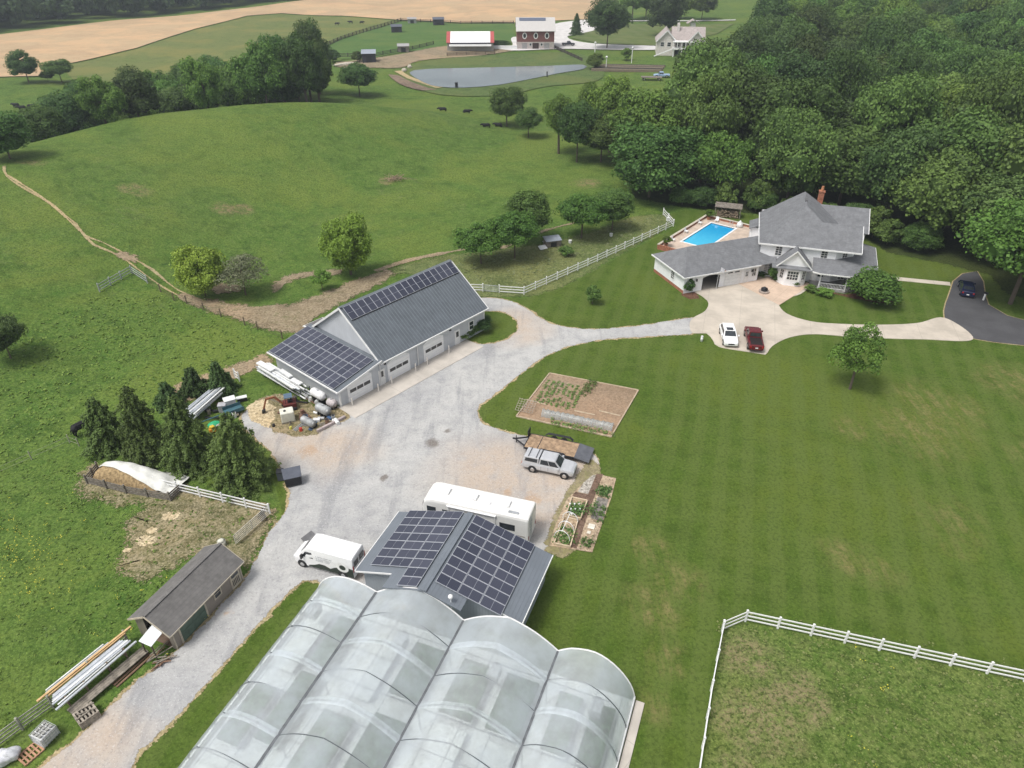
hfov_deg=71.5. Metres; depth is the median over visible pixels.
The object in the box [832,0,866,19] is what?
broadleaf tree
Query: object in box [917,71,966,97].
broadleaf tree
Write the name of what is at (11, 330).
broadleaf tree
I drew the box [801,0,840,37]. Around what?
broadleaf tree
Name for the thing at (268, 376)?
board stack
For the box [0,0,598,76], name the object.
tan field
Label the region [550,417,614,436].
crop plants
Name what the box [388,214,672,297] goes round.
meadow strip
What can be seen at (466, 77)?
pond
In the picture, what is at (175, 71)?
broadleaf tree
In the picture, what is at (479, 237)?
orchard tree
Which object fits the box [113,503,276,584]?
worn ground
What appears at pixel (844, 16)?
broadleaf tree
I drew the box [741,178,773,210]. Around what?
bush
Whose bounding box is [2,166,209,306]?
dirt track
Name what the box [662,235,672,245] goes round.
potted plant
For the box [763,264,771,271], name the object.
window
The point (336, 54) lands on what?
bush
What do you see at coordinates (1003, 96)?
broadleaf tree
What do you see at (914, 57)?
broadleaf tree
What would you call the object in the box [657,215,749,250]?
swimming pool
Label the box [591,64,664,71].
vegetable garden
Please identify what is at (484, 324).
bush
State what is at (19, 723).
board fence
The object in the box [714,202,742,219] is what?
woodshed
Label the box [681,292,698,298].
mulch corner bed
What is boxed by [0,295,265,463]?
grass tufts
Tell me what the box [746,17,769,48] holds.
broadleaf tree
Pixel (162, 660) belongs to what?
scrap wood
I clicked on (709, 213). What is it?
potted plant
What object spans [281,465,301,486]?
dumpster
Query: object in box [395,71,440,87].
dam path
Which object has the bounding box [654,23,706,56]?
cream house
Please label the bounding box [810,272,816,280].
front door
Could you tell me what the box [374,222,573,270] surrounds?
creek gully
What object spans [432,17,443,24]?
animal shelter
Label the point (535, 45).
door
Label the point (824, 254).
window
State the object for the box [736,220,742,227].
garden parasol
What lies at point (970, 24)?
broadleaf tree
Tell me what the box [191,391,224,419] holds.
pipe stack
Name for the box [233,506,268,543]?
pipe gate
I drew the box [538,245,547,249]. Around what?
hutch lid
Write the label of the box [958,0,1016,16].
broadleaf tree
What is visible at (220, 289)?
bare dirt
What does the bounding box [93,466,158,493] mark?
hay pile
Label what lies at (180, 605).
storage shed
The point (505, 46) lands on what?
garden wall
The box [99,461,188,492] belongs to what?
tarp
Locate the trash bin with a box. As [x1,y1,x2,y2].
[276,468,283,480]
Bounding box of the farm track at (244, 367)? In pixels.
[173,352,274,403]
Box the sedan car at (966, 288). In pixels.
[957,280,975,296]
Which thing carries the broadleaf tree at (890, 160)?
on the forest floor
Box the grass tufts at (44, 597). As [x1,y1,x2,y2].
[0,449,250,747]
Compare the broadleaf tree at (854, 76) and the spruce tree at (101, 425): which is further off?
the broadleaf tree at (854, 76)
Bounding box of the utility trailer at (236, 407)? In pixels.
[201,401,244,422]
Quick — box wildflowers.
[0,492,893,765]
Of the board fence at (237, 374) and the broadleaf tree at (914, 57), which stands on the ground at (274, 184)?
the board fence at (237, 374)
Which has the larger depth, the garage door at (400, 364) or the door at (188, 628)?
the garage door at (400, 364)
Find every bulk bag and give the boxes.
[0,748,11,767]
[1,746,21,762]
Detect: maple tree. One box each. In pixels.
[583,0,633,47]
[645,0,688,28]
[826,321,887,389]
[954,194,1023,304]
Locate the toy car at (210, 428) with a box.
[209,425,215,431]
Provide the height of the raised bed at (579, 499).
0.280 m
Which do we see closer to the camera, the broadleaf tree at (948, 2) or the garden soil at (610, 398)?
the garden soil at (610, 398)
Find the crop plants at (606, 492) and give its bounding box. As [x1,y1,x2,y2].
[594,483,613,497]
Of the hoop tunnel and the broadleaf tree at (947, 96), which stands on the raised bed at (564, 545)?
the hoop tunnel
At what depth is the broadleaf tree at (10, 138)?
125.85 m
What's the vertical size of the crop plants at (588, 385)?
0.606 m
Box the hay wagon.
[641,76,661,80]
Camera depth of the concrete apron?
84.66 m
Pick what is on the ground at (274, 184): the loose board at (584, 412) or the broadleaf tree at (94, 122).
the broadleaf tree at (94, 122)
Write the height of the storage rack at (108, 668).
1.250 m
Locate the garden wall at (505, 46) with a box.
[493,45,516,48]
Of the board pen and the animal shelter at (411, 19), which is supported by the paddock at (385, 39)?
the animal shelter at (411, 19)
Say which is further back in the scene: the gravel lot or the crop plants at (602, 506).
the gravel lot
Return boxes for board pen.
[83,461,181,501]
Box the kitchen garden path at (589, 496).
[568,474,602,547]
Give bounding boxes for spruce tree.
[79,396,126,459]
[113,385,167,468]
[153,395,216,483]
[198,411,281,504]
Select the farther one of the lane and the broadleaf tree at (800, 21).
the lane
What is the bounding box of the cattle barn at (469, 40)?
[446,31,493,50]
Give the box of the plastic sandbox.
[207,420,218,427]
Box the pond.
[410,65,586,87]
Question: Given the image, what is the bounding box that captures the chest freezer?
[222,395,235,405]
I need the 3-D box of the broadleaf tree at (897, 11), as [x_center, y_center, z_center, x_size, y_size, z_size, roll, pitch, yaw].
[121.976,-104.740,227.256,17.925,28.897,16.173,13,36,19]
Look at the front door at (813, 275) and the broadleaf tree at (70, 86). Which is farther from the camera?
the broadleaf tree at (70, 86)
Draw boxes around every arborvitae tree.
[151,381,189,413]
[177,365,207,398]
[201,359,242,399]
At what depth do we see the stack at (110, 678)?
50.83 m
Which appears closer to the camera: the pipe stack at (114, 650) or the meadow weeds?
the pipe stack at (114, 650)
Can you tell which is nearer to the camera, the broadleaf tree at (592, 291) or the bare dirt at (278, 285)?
the broadleaf tree at (592, 291)
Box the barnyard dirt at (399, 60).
[334,46,511,67]
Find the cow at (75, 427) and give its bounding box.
[70,420,84,437]
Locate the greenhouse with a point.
(330, 683)
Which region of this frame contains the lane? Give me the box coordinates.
[633,19,735,20]
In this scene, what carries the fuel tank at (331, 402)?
on the junk yard soil at (308, 408)
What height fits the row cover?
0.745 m
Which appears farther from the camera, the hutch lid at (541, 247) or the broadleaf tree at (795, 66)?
the broadleaf tree at (795, 66)
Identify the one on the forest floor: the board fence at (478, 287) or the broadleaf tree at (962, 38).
the broadleaf tree at (962, 38)
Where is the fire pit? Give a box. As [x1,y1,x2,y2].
[759,286,768,293]
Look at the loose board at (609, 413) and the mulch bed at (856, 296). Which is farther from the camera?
the mulch bed at (856, 296)
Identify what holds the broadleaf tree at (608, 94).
on the ground at (274, 184)
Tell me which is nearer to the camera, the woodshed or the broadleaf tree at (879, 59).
the woodshed
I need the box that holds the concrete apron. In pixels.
[338,339,482,417]
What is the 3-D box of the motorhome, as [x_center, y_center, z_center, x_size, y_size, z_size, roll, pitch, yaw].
[-2.938,11.434,63.295,9.989,3.592,2.742,10,34,14]
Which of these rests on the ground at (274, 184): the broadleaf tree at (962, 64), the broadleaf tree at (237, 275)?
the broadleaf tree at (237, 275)
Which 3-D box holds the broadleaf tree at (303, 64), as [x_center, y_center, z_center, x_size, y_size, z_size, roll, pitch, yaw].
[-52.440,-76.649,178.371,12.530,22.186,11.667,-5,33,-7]
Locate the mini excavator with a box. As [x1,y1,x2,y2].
[262,393,297,413]
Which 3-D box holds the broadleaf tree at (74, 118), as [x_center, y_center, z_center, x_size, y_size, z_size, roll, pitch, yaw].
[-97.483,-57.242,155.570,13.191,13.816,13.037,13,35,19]
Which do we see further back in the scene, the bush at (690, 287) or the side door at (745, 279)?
the side door at (745, 279)
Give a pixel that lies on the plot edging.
(572, 427)
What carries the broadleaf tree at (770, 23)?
on the forest floor
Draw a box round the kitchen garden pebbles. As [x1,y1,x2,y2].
[578,475,595,493]
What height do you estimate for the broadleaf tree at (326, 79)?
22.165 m
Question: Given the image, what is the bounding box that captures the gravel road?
[41,298,691,767]
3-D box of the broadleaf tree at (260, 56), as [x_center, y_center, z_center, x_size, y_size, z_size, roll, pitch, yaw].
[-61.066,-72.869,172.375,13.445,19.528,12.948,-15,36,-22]
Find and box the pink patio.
[739,276,808,304]
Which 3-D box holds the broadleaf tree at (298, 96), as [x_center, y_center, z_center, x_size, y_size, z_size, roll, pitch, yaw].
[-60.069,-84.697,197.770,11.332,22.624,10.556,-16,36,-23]
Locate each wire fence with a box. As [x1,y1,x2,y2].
[1,434,79,470]
[148,280,282,338]
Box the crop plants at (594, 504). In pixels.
[585,498,598,517]
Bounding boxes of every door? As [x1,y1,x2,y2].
[180,617,195,640]
[192,605,207,628]
[229,569,241,589]
[347,372,372,401]
[378,368,385,385]
[387,353,410,380]
[423,335,443,361]
[454,329,459,344]
[522,43,526,48]
[532,43,538,48]
[544,43,548,48]
[723,270,741,285]
[743,270,749,282]
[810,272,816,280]
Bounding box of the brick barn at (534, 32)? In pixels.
[515,17,555,48]
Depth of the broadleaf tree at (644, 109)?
140.31 m
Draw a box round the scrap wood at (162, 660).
[147,641,176,670]
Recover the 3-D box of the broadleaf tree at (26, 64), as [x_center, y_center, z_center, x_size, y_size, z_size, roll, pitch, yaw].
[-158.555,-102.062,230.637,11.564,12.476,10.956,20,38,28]
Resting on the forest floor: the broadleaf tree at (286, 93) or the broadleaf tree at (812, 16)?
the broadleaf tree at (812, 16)
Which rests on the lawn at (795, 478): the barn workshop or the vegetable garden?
the barn workshop
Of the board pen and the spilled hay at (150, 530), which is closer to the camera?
the spilled hay at (150, 530)
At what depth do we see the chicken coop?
118.69 m
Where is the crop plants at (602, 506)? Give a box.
[595,505,607,522]
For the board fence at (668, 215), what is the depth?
112.41 m
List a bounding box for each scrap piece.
[293,423,302,430]
[333,418,339,424]
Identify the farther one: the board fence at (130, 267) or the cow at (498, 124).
the cow at (498, 124)
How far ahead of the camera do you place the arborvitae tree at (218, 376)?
81.12 m
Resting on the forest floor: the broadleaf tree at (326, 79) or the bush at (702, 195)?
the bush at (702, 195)
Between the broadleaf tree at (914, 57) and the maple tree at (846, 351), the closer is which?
the maple tree at (846, 351)
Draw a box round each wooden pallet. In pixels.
[17,743,44,766]
[72,701,101,729]
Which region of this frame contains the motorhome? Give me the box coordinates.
[423,482,535,540]
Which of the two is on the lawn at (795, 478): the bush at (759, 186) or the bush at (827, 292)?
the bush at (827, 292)
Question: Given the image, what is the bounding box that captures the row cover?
[541,408,612,431]
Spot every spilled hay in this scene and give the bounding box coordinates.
[123,548,131,551]
[135,535,156,545]
[146,527,157,533]
[161,511,180,519]
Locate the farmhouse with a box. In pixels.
[651,186,877,293]
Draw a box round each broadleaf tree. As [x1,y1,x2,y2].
[0,109,33,158]
[0,312,28,358]
[2,48,39,82]
[13,104,70,139]
[24,134,59,142]
[33,89,94,135]
[38,59,73,82]
[49,90,79,101]
[62,78,80,93]
[73,74,128,123]
[86,110,118,126]
[111,64,164,116]
[114,98,160,120]
[141,69,174,81]
[152,78,181,90]
[156,86,198,113]
[165,61,193,80]
[169,244,228,295]
[177,83,221,109]
[178,54,222,108]
[192,54,228,67]
[213,253,269,294]
[215,65,263,106]
[226,39,286,102]
[247,58,273,103]
[256,32,300,101]
[277,29,325,101]
[281,36,306,101]
[292,19,328,101]
[301,17,335,93]
[307,39,333,101]
[309,268,331,289]
[318,211,372,274]
[336,62,378,95]
[486,86,528,125]
[514,106,544,136]
[542,93,573,153]
[556,100,602,161]
[575,81,603,102]
[581,112,621,161]
[582,74,632,151]
[585,285,601,303]
[603,86,688,154]
[608,121,707,196]
[619,0,647,19]
[620,48,631,60]
[642,0,650,17]
[659,39,745,128]
[670,36,747,76]
[677,64,746,182]
[686,0,718,19]
[687,130,758,185]
[726,22,764,58]
[730,44,761,65]
[730,66,792,142]
[743,0,796,25]
[745,53,781,76]
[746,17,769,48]
[746,74,845,155]
[748,18,776,34]
[752,106,840,198]
[756,13,784,30]
[756,30,801,62]
[759,21,807,57]
[768,47,840,97]
[781,12,819,39]
[782,30,832,64]
[783,0,823,9]
[783,4,834,44]
[788,0,812,12]
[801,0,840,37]
[807,124,890,204]
[821,40,850,55]
[824,45,883,104]
[825,0,854,6]
[829,11,887,49]
[830,36,859,50]
[831,98,863,155]
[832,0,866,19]
[836,8,855,23]
[841,0,885,18]
[842,49,883,89]
[850,69,943,139]
[853,123,951,209]
[854,13,909,59]
[869,0,922,17]
[874,52,891,80]
[881,42,945,80]
[882,144,993,232]
[884,5,928,26]
[885,6,928,42]
[893,101,951,128]
[906,25,947,46]
[908,27,966,58]
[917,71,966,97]
[918,1,937,15]
[920,103,1023,227]
[923,12,957,24]
[925,17,937,25]
[927,17,968,39]
[928,49,966,68]
[935,81,985,121]
[937,64,1023,131]
[938,0,959,6]
[939,42,991,77]
[943,0,968,15]
[946,34,969,46]
[948,11,979,26]
[951,171,1023,260]
[957,11,1008,40]
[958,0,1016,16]
[964,16,1023,54]
[965,44,1013,60]
[966,56,1023,88]
[979,0,1023,25]
[982,120,1023,178]
[1001,18,1023,30]
[1004,51,1023,71]
[1016,26,1023,53]
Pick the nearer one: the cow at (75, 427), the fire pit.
the cow at (75, 427)
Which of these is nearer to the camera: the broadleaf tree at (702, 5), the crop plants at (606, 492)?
the crop plants at (606, 492)
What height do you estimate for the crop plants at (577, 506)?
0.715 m
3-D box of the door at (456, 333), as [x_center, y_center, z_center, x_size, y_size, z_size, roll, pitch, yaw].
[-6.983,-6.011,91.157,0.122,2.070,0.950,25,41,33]
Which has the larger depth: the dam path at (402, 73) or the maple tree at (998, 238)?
the dam path at (402, 73)
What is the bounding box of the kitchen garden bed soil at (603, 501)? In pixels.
[591,497,607,520]
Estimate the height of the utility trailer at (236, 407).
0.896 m
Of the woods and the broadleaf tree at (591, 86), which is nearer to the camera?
the broadleaf tree at (591, 86)
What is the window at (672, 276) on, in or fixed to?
in the farmhouse
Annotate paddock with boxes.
[329,22,514,58]
[703,622,1023,767]
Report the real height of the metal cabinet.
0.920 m
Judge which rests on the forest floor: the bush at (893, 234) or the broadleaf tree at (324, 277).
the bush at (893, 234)
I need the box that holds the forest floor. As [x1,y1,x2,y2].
[633,138,1023,296]
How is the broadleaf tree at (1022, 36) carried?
on the forest floor
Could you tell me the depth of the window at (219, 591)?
56.37 m
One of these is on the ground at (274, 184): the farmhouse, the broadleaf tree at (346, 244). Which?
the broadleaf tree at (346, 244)
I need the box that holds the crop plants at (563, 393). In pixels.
[534,379,582,409]
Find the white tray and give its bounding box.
[587,523,594,529]
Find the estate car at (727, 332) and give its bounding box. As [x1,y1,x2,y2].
[719,323,739,345]
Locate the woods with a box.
[0,0,232,23]
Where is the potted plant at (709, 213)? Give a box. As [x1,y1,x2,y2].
[705,209,715,219]
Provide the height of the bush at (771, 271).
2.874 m
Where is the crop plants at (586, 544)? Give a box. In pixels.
[574,535,595,547]
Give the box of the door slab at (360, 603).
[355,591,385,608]
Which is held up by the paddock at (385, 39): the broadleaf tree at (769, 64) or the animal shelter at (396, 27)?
the animal shelter at (396, 27)
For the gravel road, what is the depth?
69.51 m
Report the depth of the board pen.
67.72 m
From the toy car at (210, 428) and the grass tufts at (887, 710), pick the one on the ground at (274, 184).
the toy car at (210, 428)
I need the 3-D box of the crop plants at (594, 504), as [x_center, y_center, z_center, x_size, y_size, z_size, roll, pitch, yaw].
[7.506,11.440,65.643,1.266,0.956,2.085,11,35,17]
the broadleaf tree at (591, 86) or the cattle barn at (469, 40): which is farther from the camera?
the cattle barn at (469, 40)
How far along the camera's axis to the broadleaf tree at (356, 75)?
214.00 m
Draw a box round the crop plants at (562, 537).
[552,524,577,544]
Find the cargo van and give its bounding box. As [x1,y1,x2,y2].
[294,534,364,577]
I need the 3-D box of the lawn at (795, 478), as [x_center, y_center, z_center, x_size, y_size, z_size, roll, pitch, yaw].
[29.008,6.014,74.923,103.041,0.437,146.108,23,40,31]
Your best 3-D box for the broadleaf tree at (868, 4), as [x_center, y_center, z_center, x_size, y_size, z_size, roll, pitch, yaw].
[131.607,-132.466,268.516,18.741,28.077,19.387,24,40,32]
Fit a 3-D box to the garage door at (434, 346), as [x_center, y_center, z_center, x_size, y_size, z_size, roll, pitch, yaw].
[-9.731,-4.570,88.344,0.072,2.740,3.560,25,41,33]
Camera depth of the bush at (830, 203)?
128.23 m
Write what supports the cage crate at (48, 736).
on the ground at (274, 184)
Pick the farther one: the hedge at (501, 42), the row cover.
the hedge at (501, 42)
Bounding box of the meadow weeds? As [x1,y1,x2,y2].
[456,217,657,291]
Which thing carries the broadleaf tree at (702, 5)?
on the ground at (274, 184)
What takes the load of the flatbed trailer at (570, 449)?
on the gravel road
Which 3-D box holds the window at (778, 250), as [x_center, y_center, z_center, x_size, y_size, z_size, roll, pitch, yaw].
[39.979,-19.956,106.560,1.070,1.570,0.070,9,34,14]
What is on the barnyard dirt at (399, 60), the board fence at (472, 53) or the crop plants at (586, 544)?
the board fence at (472, 53)
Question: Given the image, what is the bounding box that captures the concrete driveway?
[690,284,972,354]
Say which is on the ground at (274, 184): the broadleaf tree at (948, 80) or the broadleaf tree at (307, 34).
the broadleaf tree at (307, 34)
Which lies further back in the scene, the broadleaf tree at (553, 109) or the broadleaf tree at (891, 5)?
the broadleaf tree at (891, 5)
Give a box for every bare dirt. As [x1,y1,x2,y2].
[115,250,137,262]
[177,269,394,333]
[209,283,241,293]
[268,268,341,292]
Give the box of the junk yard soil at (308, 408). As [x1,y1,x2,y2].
[259,393,350,436]
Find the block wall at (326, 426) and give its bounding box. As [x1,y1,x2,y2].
[316,415,345,432]
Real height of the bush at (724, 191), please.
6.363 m
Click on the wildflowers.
(166, 577)
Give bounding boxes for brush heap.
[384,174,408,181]
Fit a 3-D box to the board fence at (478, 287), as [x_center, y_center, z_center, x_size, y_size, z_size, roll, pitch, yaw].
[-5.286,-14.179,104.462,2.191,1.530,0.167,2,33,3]
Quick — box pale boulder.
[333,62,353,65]
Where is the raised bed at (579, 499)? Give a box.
[565,496,587,519]
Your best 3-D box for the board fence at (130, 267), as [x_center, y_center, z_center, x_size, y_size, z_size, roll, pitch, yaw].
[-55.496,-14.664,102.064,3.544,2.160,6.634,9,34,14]
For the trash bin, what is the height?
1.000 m
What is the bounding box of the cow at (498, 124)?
[492,123,502,126]
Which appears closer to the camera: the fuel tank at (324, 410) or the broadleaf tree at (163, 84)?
the fuel tank at (324, 410)
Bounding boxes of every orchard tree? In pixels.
[451,220,504,263]
[489,210,540,258]
[502,189,552,242]
[553,192,609,237]
[595,187,635,229]
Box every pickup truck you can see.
[521,447,576,479]
[562,41,574,45]
[653,71,669,77]
[743,326,764,349]
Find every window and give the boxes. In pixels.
[213,587,221,599]
[427,505,435,510]
[468,319,473,330]
[499,522,514,530]
[670,270,674,279]
[751,267,756,276]
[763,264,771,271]
[774,246,782,255]
[779,269,784,278]
[786,270,799,280]
[800,271,805,280]
[820,251,828,258]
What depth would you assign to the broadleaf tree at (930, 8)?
267.27 m
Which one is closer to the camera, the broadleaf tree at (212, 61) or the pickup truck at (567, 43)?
the broadleaf tree at (212, 61)
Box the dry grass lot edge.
[543,459,600,557]
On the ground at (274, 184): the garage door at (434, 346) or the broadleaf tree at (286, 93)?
the broadleaf tree at (286, 93)
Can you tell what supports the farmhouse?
on the lawn at (795, 478)
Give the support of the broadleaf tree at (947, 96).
on the forest floor
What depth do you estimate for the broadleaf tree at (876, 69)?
165.00 m
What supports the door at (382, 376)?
in the barn workshop
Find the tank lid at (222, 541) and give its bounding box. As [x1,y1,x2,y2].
[217,538,225,545]
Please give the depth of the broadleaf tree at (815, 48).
167.34 m
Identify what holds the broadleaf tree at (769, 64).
on the forest floor
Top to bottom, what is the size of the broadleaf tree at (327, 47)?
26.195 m
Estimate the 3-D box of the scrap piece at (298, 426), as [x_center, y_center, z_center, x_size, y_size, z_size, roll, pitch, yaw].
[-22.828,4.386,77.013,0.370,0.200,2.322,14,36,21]
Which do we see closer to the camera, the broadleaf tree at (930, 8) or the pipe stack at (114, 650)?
the pipe stack at (114, 650)
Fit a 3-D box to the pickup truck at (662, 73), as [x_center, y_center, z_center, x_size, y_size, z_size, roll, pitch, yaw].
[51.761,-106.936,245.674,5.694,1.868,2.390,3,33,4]
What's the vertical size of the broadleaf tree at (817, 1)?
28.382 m
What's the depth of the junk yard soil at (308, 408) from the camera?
78.28 m
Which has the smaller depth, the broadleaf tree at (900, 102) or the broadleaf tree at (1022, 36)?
the broadleaf tree at (900, 102)
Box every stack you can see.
[36,626,131,701]
[45,640,136,710]
[67,647,148,713]
[76,702,94,719]
[112,653,152,687]
[186,387,224,414]
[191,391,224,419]
[255,366,310,398]
[256,361,306,389]
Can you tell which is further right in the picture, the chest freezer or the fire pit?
the fire pit
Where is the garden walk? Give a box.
[891,276,950,285]
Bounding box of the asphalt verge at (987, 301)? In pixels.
[943,271,1023,345]
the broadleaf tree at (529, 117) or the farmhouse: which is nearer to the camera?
the farmhouse
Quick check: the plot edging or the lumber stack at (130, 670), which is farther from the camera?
the plot edging
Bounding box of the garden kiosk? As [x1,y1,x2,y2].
[686,18,699,26]
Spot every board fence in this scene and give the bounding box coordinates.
[0,629,128,743]
[96,265,147,291]
[152,476,270,513]
[233,368,239,381]
[327,18,400,44]
[339,41,433,55]
[401,18,513,23]
[446,51,494,55]
[471,283,482,290]
[499,208,674,292]
[554,45,582,60]
[699,620,725,767]
[721,609,1023,681]
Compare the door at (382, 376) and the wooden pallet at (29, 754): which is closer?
the wooden pallet at (29, 754)
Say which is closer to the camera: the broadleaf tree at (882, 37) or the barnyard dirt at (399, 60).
the broadleaf tree at (882, 37)
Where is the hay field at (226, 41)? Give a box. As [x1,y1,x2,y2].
[67,14,396,81]
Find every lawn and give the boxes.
[135,210,1023,767]
[572,23,733,44]
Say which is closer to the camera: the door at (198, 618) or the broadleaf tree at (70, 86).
the door at (198, 618)
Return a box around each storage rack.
[54,643,128,705]
[263,371,309,399]
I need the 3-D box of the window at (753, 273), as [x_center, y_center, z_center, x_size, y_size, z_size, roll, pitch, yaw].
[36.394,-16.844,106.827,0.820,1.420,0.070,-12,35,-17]
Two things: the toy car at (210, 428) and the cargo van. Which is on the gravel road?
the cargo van
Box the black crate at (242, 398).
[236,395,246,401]
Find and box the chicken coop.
[542,234,561,247]
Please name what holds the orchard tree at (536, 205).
on the ground at (274, 184)
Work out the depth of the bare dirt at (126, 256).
108.21 m
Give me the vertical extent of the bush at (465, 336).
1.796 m
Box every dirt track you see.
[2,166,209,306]
[7,174,221,305]
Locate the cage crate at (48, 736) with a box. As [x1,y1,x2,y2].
[28,720,59,747]
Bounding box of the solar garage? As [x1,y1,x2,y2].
[355,510,552,640]
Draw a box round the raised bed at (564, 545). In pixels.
[553,516,577,547]
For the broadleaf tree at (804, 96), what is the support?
on the forest floor
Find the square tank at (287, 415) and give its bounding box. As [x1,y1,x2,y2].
[279,406,295,423]
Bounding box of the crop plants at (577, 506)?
[566,501,588,515]
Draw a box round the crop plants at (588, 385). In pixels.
[579,379,597,396]
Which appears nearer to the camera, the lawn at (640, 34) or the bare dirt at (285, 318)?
the bare dirt at (285, 318)
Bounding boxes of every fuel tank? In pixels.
[300,415,315,427]
[310,387,326,404]
[315,402,331,417]
[326,397,336,409]
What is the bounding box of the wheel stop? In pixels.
[301,531,314,541]
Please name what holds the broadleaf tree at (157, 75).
on the ground at (274, 184)
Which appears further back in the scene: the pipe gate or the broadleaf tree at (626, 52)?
the broadleaf tree at (626, 52)
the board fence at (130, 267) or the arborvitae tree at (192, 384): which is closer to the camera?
the arborvitae tree at (192, 384)
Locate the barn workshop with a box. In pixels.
[267,259,488,406]
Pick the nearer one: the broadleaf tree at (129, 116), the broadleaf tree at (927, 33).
the broadleaf tree at (129, 116)
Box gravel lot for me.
[504,20,655,49]
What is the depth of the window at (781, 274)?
106.05 m
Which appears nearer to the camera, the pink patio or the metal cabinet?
the metal cabinet
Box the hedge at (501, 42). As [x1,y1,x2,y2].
[493,40,510,44]
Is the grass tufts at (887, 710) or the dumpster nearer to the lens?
the grass tufts at (887, 710)
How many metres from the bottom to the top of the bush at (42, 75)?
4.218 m
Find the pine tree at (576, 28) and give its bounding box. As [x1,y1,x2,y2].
[568,13,583,35]
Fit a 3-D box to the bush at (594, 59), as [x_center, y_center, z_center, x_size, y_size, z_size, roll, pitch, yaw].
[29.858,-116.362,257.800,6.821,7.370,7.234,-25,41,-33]
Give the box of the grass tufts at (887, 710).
[716,614,1023,767]
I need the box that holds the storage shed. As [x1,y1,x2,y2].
[127,542,244,659]
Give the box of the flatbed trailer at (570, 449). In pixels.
[513,427,593,462]
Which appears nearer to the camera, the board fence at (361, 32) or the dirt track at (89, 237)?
the dirt track at (89, 237)
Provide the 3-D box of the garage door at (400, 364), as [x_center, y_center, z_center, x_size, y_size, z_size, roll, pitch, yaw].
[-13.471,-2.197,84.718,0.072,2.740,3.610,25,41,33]
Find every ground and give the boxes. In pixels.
[0,0,759,767]
[73,463,276,520]
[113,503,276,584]
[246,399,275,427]
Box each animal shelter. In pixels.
[361,49,375,62]
[390,24,401,32]
[397,43,408,52]
[407,17,416,22]
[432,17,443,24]
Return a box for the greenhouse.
[178,576,644,767]
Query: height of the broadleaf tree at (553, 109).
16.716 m
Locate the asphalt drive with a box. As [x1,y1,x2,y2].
[944,271,1023,344]
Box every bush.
[38,72,54,81]
[328,49,341,60]
[351,51,361,61]
[460,331,470,338]
[468,325,479,335]
[475,314,492,331]
[557,245,573,255]
[586,52,604,66]
[668,186,693,204]
[683,185,718,205]
[683,278,695,290]
[713,181,739,203]
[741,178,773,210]
[746,192,778,210]
[758,271,767,276]
[768,265,777,278]
[777,196,792,203]
[804,284,816,292]
[814,286,834,296]
[822,202,837,205]
[846,201,875,210]
[867,205,895,237]
[873,218,905,243]
[899,221,944,249]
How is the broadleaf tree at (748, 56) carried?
on the forest floor
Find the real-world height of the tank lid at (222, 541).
0.680 m
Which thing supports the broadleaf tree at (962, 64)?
on the forest floor
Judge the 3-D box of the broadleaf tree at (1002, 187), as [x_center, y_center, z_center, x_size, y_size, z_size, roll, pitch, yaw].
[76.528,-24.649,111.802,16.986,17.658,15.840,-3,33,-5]
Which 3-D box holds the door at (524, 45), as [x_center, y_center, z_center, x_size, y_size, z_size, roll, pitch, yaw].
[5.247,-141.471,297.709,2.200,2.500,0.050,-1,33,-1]
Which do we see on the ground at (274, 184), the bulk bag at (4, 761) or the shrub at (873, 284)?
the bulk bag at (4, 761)
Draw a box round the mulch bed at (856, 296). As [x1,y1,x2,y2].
[814,290,892,303]
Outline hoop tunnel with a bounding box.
[554,512,577,540]
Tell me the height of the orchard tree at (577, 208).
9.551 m
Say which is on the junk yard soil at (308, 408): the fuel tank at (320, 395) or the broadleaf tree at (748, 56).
the fuel tank at (320, 395)
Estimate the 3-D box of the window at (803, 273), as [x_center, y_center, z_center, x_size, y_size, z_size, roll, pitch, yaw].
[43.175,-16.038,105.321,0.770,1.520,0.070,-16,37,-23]
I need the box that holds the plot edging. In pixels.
[516,373,638,436]
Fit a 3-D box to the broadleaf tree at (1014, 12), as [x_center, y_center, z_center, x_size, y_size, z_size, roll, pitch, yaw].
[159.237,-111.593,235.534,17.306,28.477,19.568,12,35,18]
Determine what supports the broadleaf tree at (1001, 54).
on the forest floor
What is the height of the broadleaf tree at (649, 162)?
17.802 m
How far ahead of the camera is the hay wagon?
241.89 m
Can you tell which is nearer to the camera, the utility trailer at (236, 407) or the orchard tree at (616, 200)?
the utility trailer at (236, 407)
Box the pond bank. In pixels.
[400,52,603,95]
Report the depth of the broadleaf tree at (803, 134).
126.49 m
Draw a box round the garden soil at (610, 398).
[518,374,636,435]
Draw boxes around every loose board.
[574,410,594,415]
[599,410,620,415]
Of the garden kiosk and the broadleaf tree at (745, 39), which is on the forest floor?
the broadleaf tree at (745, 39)
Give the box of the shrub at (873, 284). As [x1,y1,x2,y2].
[844,264,905,304]
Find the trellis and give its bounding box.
[515,398,536,412]
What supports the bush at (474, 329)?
on the lawn at (795, 478)
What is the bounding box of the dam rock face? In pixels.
[388,74,435,89]
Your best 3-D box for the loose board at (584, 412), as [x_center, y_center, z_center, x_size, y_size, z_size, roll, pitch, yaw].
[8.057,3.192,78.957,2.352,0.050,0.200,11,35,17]
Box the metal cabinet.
[217,402,225,412]

